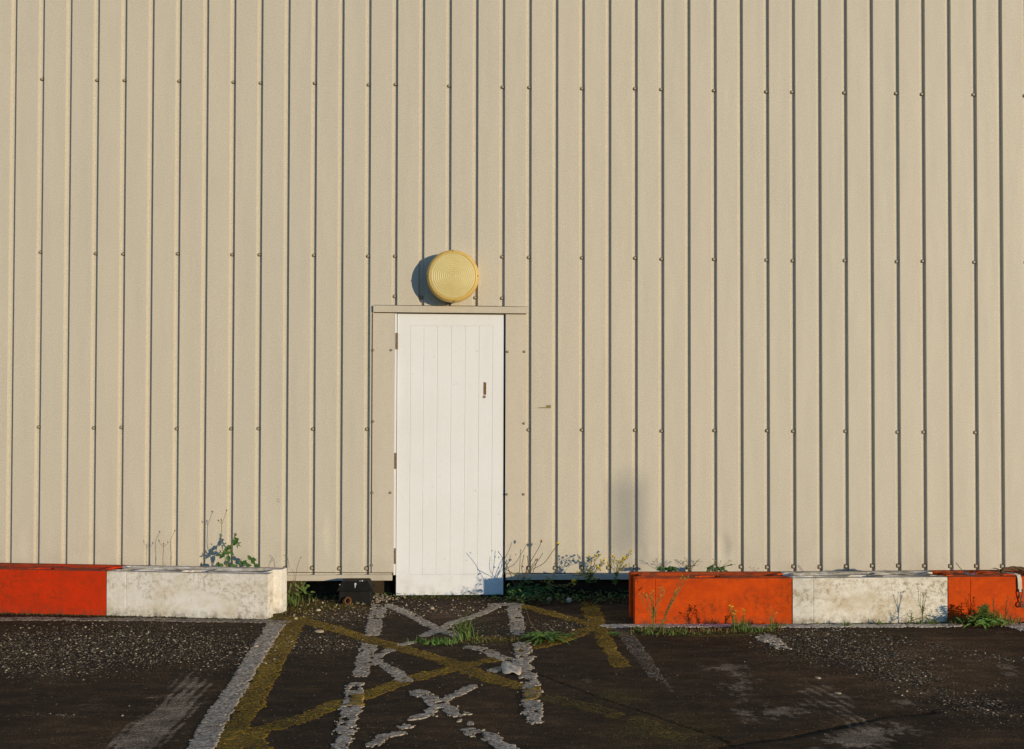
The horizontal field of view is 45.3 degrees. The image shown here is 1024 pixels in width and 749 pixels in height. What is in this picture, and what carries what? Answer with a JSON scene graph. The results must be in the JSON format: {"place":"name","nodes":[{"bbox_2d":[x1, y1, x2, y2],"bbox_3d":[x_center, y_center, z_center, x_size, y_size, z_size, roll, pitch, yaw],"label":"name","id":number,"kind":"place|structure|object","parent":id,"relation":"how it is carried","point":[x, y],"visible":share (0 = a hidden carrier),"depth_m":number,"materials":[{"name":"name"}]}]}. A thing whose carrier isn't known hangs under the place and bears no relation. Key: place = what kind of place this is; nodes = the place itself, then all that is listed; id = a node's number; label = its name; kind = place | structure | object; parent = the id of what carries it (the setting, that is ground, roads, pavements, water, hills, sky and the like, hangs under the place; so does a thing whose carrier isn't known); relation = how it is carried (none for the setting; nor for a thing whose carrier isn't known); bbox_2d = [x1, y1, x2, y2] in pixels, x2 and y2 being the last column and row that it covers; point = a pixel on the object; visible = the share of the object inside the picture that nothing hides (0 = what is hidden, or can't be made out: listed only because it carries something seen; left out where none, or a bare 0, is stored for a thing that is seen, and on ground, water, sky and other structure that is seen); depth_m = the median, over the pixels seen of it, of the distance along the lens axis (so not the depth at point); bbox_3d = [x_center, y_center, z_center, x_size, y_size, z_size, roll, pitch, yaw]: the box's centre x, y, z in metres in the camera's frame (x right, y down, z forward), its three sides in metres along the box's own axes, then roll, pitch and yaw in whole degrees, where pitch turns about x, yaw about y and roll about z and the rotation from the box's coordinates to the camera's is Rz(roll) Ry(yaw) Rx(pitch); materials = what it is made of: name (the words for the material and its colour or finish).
{"place":"outdoors","nodes":[
{"label":"outdoors","id":0,"kind":"place"},
{"bbox_2d":[0,575,1023,748],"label":"ground","id":1,"kind":"structure","parent":0,"point":[748,701],"depth_m":5.92,"materials":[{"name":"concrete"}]},
{"bbox_2d":[0,563,125,615],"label":"barrier block","id":2,"kind":"object","parent":1,"relation":"on","point":[48,588],"depth_m":7.86,"materials":[{"name":"orange paint"}]},
{"bbox_2d":[0,616,290,622],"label":"white edge line","id":3,"kind":"object","parent":1,"relation":"on","point":[103,619],"visible":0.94,"depth_m":7.65,"materials":[{"name":"paint"}]},
{"bbox_2d":[158,530,174,565],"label":"dry stalk","id":4,"kind":"object","parent":1,"relation":"on","point":[165,545],"visible":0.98,"depth_m":8.31,"materials":[{"name":"beige plant"}]},
{"bbox_2d":[107,565,286,618],"bbox_3d":[-2.027,1.413,7.905,1.086,0.316,0.311,0,-1,6],"label":"barrier block","id":5,"kind":"object","parent":1,"relation":"on","point":[202,592],"depth_m":7.76,"materials":[{"name":"white paint"}]},
{"bbox_2d":[187,623,285,748],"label":"white bay line","id":6,"kind":"object","parent":1,"relation":"on","point":[244,677],"visible":0.97,"depth_m":5.74,"materials":[{"name":"paint"}]},
{"bbox_2d":[215,509,259,566],"bbox_3d":[-1.873,1.118,8.347,0.312,0.400,0.021,0,-1,-3],"label":"leafy weed","id":7,"kind":"object","parent":1,"relation":"on","point":[229,547],"visible":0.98,"depth_m":8.35,"materials":[{"name":"green plant"}]},
{"bbox_2d":[287,557,315,607],"bbox_3d":[-1.606,1.391,8.274,0.642,0.328,0.457,-1,-1,28],"label":"grass clump","id":8,"kind":"object","parent":1,"relation":"on","point":[303,587],"visible":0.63,"depth_m":8.24,"materials":[{"name":"plant"}]},
{"bbox_2d":[344,597,351,604],"bbox_3d":[-1.104,1.524,8.243,0.052,0.055,0.032,0,-1,-3],"label":"iron ring","id":9,"kind":"object","parent":1,"relation":"on","point":[349,598],"visible":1,"depth_m":8.24,"materials":[{"name":"metal"}]},
{"bbox_2d":[337,578,374,603],"bbox_3d":[-1.066,1.480,8.381,0.238,0.165,0.216,0,-1,-3],"label":"bait box","id":10,"kind":"object","parent":1,"relation":"on","point":[360,590],"visible":0.98,"depth_m":8.29,"materials":[{"name":"black plastic"}]},
{"bbox_2d":[282,593,507,616],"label":"pale gravel","id":11,"kind":"structure","parent":1,"relation":"on","point":[379,598],"depth_m":8.31,"materials":[{"name":"grey gravel"}]},
{"bbox_2d":[291,591,501,598],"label":"ground weeds","id":12,"kind":"object","parent":1,"relation":"on","point":[395,596],"visible":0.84,"depth_m":8.51,"materials":[{"name":"green plant"}]},
{"bbox_2d":[215,602,631,748],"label":"yellow hatching","id":13,"kind":"object","parent":1,"relation":"on","point":[332,704],"visible":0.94,"depth_m":6.28,"materials":[{"name":"paint"}]},
{"bbox_2d":[407,635,459,644],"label":"grass tuft","id":14,"kind":"object","parent":1,"relation":"on","point":[437,641],"visible":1,"depth_m":6.94,"materials":[{"name":"green plant"}]},
{"bbox_2d":[331,641,543,748],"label":"white hatching","id":15,"kind":"object","parent":1,"relation":"on","point":[342,740],"visible":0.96,"depth_m":5.43,"materials":[{"name":"paint"}]},
{"bbox_2d":[348,694,364,705],"bbox_3d":[-0.707,1.499,5.621,0.076,0.022,0.207,0,-1,-3],"label":"yellow overpaint","id":16,"kind":"object","parent":15,"relation":"on","point":[360,701],"visible":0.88,"depth_m":5.62,"materials":[{"name":"paint"}]},
{"bbox_2d":[501,660,520,674],"bbox_3d":[-0.003,1.489,6.227,0.100,0.038,0.187,0,-1,-1],"label":"paper scrap","id":17,"kind":"object","parent":15,"relation":"on","point":[507,667],"visible":1,"depth_m":6.21,"materials":[{"name":"white paper"}]},
{"bbox_2d":[523,686,540,699],"bbox_3d":[0.095,1.502,5.747,0.086,0.023,0.268,0,-1,2],"label":"yellow overpaint","id":18,"kind":"object","parent":15,"relation":"on","point":[531,697],"visible":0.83,"depth_m":5.71,"materials":[{"name":"paint"}]},
{"bbox_2d":[348,603,534,681],"bbox_3d":[-0.381,1.533,7.144,1.028,0.022,2.328,0,-1,-3],"label":"white hatching","id":19,"kind":"object","parent":1,"relation":"on","point":[364,664],"visible":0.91,"depth_m":7.24,"materials":[{"name":"paint"}]},
{"bbox_2d":[448,613,492,641],"bbox_3d":[-0.264,1.444,7.069,0.269,0.178,0.205,0,-1,13],"label":"grass tuft","id":20,"kind":"object","parent":1,"relation":"on","point":[466,633],"visible":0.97,"depth_m":7.07,"materials":[{"name":"green plant"}]},
{"bbox_2d":[0,595,946,644],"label":"moss","id":21,"kind":"object","parent":1,"relation":"on","point":[400,597],"visible":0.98,"depth_m":7.74,"materials":[{"name":"green plant"}]},
{"bbox_2d":[294,600,685,739],"bbox_3d":[-0.371,1.521,6.647,0.436,0.020,3.950,1,-1,-28],"label":"yellow hatching remnant","id":22,"kind":"object","parent":1,"relation":"on","point":[652,721],"visible":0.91,"depth_m":5.39,"materials":[{"name":"paint"}]},
{"bbox_2d":[0,0,1023,594],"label":"warehouse building","id":23,"kind":"structure","parent":1,"relation":"on","point":[746,294],"depth_m":8.63,"materials":[{"name":"metal"}]},
{"bbox_2d":[394,313,503,594],"bbox_3d":[-0.443,0.546,8.606,0.772,1.993,0.054,0,-1,-3],"label":"door","id":24,"kind":"structure","parent":23,"relation":"in","point":[450,367],"depth_m":8.59,"materials":[{"name":"white paint"}]},
{"bbox_2d":[427,250,478,302],"bbox_3d":[-0.412,-0.680,8.528,0.363,0.363,0.155,0,-1,-3],"label":"wall lamp","id":25,"kind":"object","parent":23,"relation":"attached to","point":[452,276],"visible":1,"depth_m":8.46,"materials":[{"name":"plastic"}]},
{"bbox_2d":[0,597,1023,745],"bbox_3d":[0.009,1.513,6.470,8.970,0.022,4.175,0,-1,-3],"label":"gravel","id":26,"kind":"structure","parent":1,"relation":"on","point":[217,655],"depth_m":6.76,"materials":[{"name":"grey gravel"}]},
{"bbox_2d":[1,601,1023,642],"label":"dry grass","id":27,"kind":"structure","parent":1,"relation":"on","point":[951,620],"depth_m":7.36,"materials":[{"name":"plant"}]},
{"bbox_2d":[498,539,559,598],"bbox_3d":[0.119,1.332,8.362,0.430,0.415,0.192,0,-1,-3],"label":"hawkbit","id":28,"kind":"object","parent":1,"relation":"on","point":[519,587],"visible":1,"depth_m":8.37,"materials":[{"name":"green plant"}]},
{"bbox_2d":[517,599,575,645],"bbox_3d":[0.196,1.422,7.047,0.357,0.262,0.386,0,-1,-3],"label":"dandelion rosette","id":29,"kind":"object","parent":1,"relation":"on","point":[539,636],"visible":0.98,"depth_m":7.03,"materials":[{"name":"green plant"}]},
{"bbox_2d":[541,574,575,590],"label":"ragwort","id":30,"kind":"object","parent":1,"relation":"on","point":[553,582],"visible":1,"depth_m":8.30,"materials":[{"name":"green plant"}]},
{"bbox_2d":[502,589,628,604],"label":"ground weeds","id":31,"kind":"object","parent":1,"relation":"on","point":[548,594],"visible":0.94,"depth_m":8.38,"materials":[{"name":"green plant"}]},
{"bbox_2d":[571,554,608,584],"bbox_3d":[0.534,1.334,8.366,0.261,0.211,0.120,0,-1,-3],"label":"ragwort","id":32,"kind":"object","parent":1,"relation":"on","point":[590,575],"visible":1,"depth_m":8.37,"materials":[{"name":"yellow plant"}]},
{"bbox_2d":[607,631,618,635],"bbox_3d":[0.598,1.508,7.139,0.123,0.028,0.095,0,-1,-3],"label":"dandelion rosette","id":33,"kind":"object","parent":1,"relation":"on","point":[613,633],"visible":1,"depth_m":7.13,"materials":[{"name":"green plant"}]},
{"bbox_2d":[607,549,631,584],"bbox_3d":[0.732,1.316,8.370,0.171,0.240,0.101,0,-1,7],"label":"ragwort","id":34,"kind":"object","parent":1,"relation":"on","point":[619,568],"visible":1,"depth_m":8.37,"materials":[{"name":"yellow plant"}]},
{"bbox_2d":[614,627,668,685],"bbox_3d":[0.684,1.525,6.636,0.132,0.018,1.686,0,-1,-3],"label":"white bay line","id":35,"kind":"object","parent":1,"relation":"on","point":[646,657],"visible":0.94,"depth_m":6.67,"materials":[{"name":"paint"}]},
{"bbox_2d":[638,586,664,631],"bbox_3d":[0.832,1.392,7.280,0.165,0.281,0.079,0,-1,6],"label":"tall ragwort","id":36,"kind":"object","parent":1,"relation":"on","point":[653,615],"visible":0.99,"depth_m":7.28,"materials":[{"name":"green plant"}]},
{"bbox_2d":[655,575,688,632],"bbox_3d":[0.945,1.359,7.256,0.193,0.356,0.105,1,-1,-19],"label":"tall ragwort","id":37,"kind":"object","parent":1,"relation":"on","point":[671,602],"visible":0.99,"depth_m":7.26,"materials":[{"name":"green plant"}]},
{"bbox_2d":[673,558,699,570],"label":"dry weed","id":38,"kind":"object","parent":1,"relation":"on","point":[690,568],"visible":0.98,"depth_m":8.42,"materials":[{"name":"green plant"}]},
{"bbox_2d":[629,571,791,623],"bbox_3d":[1.239,1.416,7.710,0.972,0.314,0.311,0,-1,-1],"label":"barrier block","id":39,"kind":"object","parent":1,"relation":"on","point":[706,597],"depth_m":7.56,"materials":[{"name":"orange paint"}]},
{"bbox_2d":[414,612,1022,642],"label":"verge grass","id":40,"kind":"structure","parent":1,"relation":"on","point":[762,630],"depth_m":7.34,"materials":[{"name":"green plant"}]},
{"bbox_2d":[705,559,734,570],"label":"creeping weed","id":41,"kind":"object","parent":1,"relation":"on","point":[710,567],"visible":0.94,"depth_m":8.38,"materials":[{"name":"green plant"}]},
{"bbox_2d":[729,605,737,632],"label":"short ragwort","id":42,"kind":"object","parent":1,"relation":"on","point":[733,616],"visible":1,"depth_m":7.30,"materials":[{"name":"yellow plant"}]},
{"bbox_2d":[739,608,746,632],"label":"short ragwort","id":43,"kind":"object","parent":1,"relation":"on","point":[743,623],"visible":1,"depth_m":7.29,"materials":[{"name":"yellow plant"}]},
{"bbox_2d":[766,611,777,631],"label":"short ragwort","id":44,"kind":"object","parent":1,"relation":"on","point":[771,624],"visible":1,"depth_m":7.31,"materials":[{"name":"green plant"}]},
{"bbox_2d":[755,634,791,649],"bbox_3d":[1.485,1.532,7.000,0.139,0.024,0.459,0,-1,-3],"label":"white bay line","id":45,"kind":"object","parent":1,"relation":"on","point":[776,644],"visible":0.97,"depth_m":7.03,"materials":[{"name":"paint"}]},
{"bbox_2d":[599,623,1023,630],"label":"white edge line","id":46,"kind":"object","parent":1,"relation":"on","point":[1017,626],"visible":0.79,"depth_m":7.50,"materials":[{"name":"paint"}]},
{"bbox_2d":[780,570,947,623],"bbox_3d":[2.213,1.419,7.755,0.981,0.315,0.311,0,-1,-4],"label":"barrier block","id":47,"kind":"object","parent":1,"relation":"on","point":[855,597],"depth_m":7.61,"materials":[{"name":"white paint"}]},
{"bbox_2d":[907,609,931,623],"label":"seeding weed","id":48,"kind":"object","parent":1,"relation":"on","point":[911,618],"visible":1,"depth_m":7.51,"materials":[{"name":"green plant"}]},
{"bbox_2d":[918,591,926,623],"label":"seeding weed","id":49,"kind":"object","parent":1,"relation":"on","point":[922,610],"visible":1,"depth_m":7.49,"materials":[{"name":"green plant"}]},
{"bbox_2d":[928,570,1023,621],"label":"barrier block","id":50,"kind":"object","parent":1,"relation":"on","point":[968,593],"depth_m":7.66,"materials":[{"name":"orange paint"}]},
{"bbox_2d":[956,563,974,574],"bbox_3d":[2.889,1.241,7.807,0.127,0.087,0.007,0,-1,-3],"label":"cable scrap","id":51,"kind":"object","parent":50,"relation":"on","point":[966,573],"visible":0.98,"depth_m":7.80,"materials":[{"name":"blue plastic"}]},
{"bbox_2d":[991,566,1023,572],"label":"rope","id":52,"kind":"object","parent":50,"relation":"on","point":[1011,568],"visible":1,"depth_m":7.79,"materials":[{"name":"beige fabric"}]},
{"bbox_2d":[999,572,1023,607],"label":"ratchet strap","id":53,"kind":"object","parent":50,"relation":"hanging from","point":[1019,578],"visible":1,"depth_m":7.66,"materials":[{"name":"white fabric"}]},
{"bbox_2d":[956,602,1015,628],"bbox_3d":[2.871,1.484,7.467,0.337,0.176,0.188,0,-1,-3],"label":"leafy clump","id":54,"kind":"object","parent":1,"relation":"on","point":[980,617],"visible":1,"depth_m":7.46,"materials":[{"name":"green plant"}]},
{"bbox_2d":[992,594,996,619],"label":"seeding weed","id":55,"kind":"object","parent":1,"relation":"on","point":[993,610],"visible":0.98,"depth_m":7.52,"materials":[{"name":"green plant"}]},
{"bbox_2d":[1001,594,1011,624],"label":"dry weed","id":56,"kind":"object","parent":1,"relation":"on","point":[1006,612],"visible":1,"depth_m":7.49,"materials":[{"name":"brown plant"}]},
{"bbox_2d":[656,566,677,570],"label":"creeping weed","id":57,"kind":"object","parent":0,"point":[669,568],"visible":0.94,"depth_m":8.35,"materials":[{"name":"green plant"}]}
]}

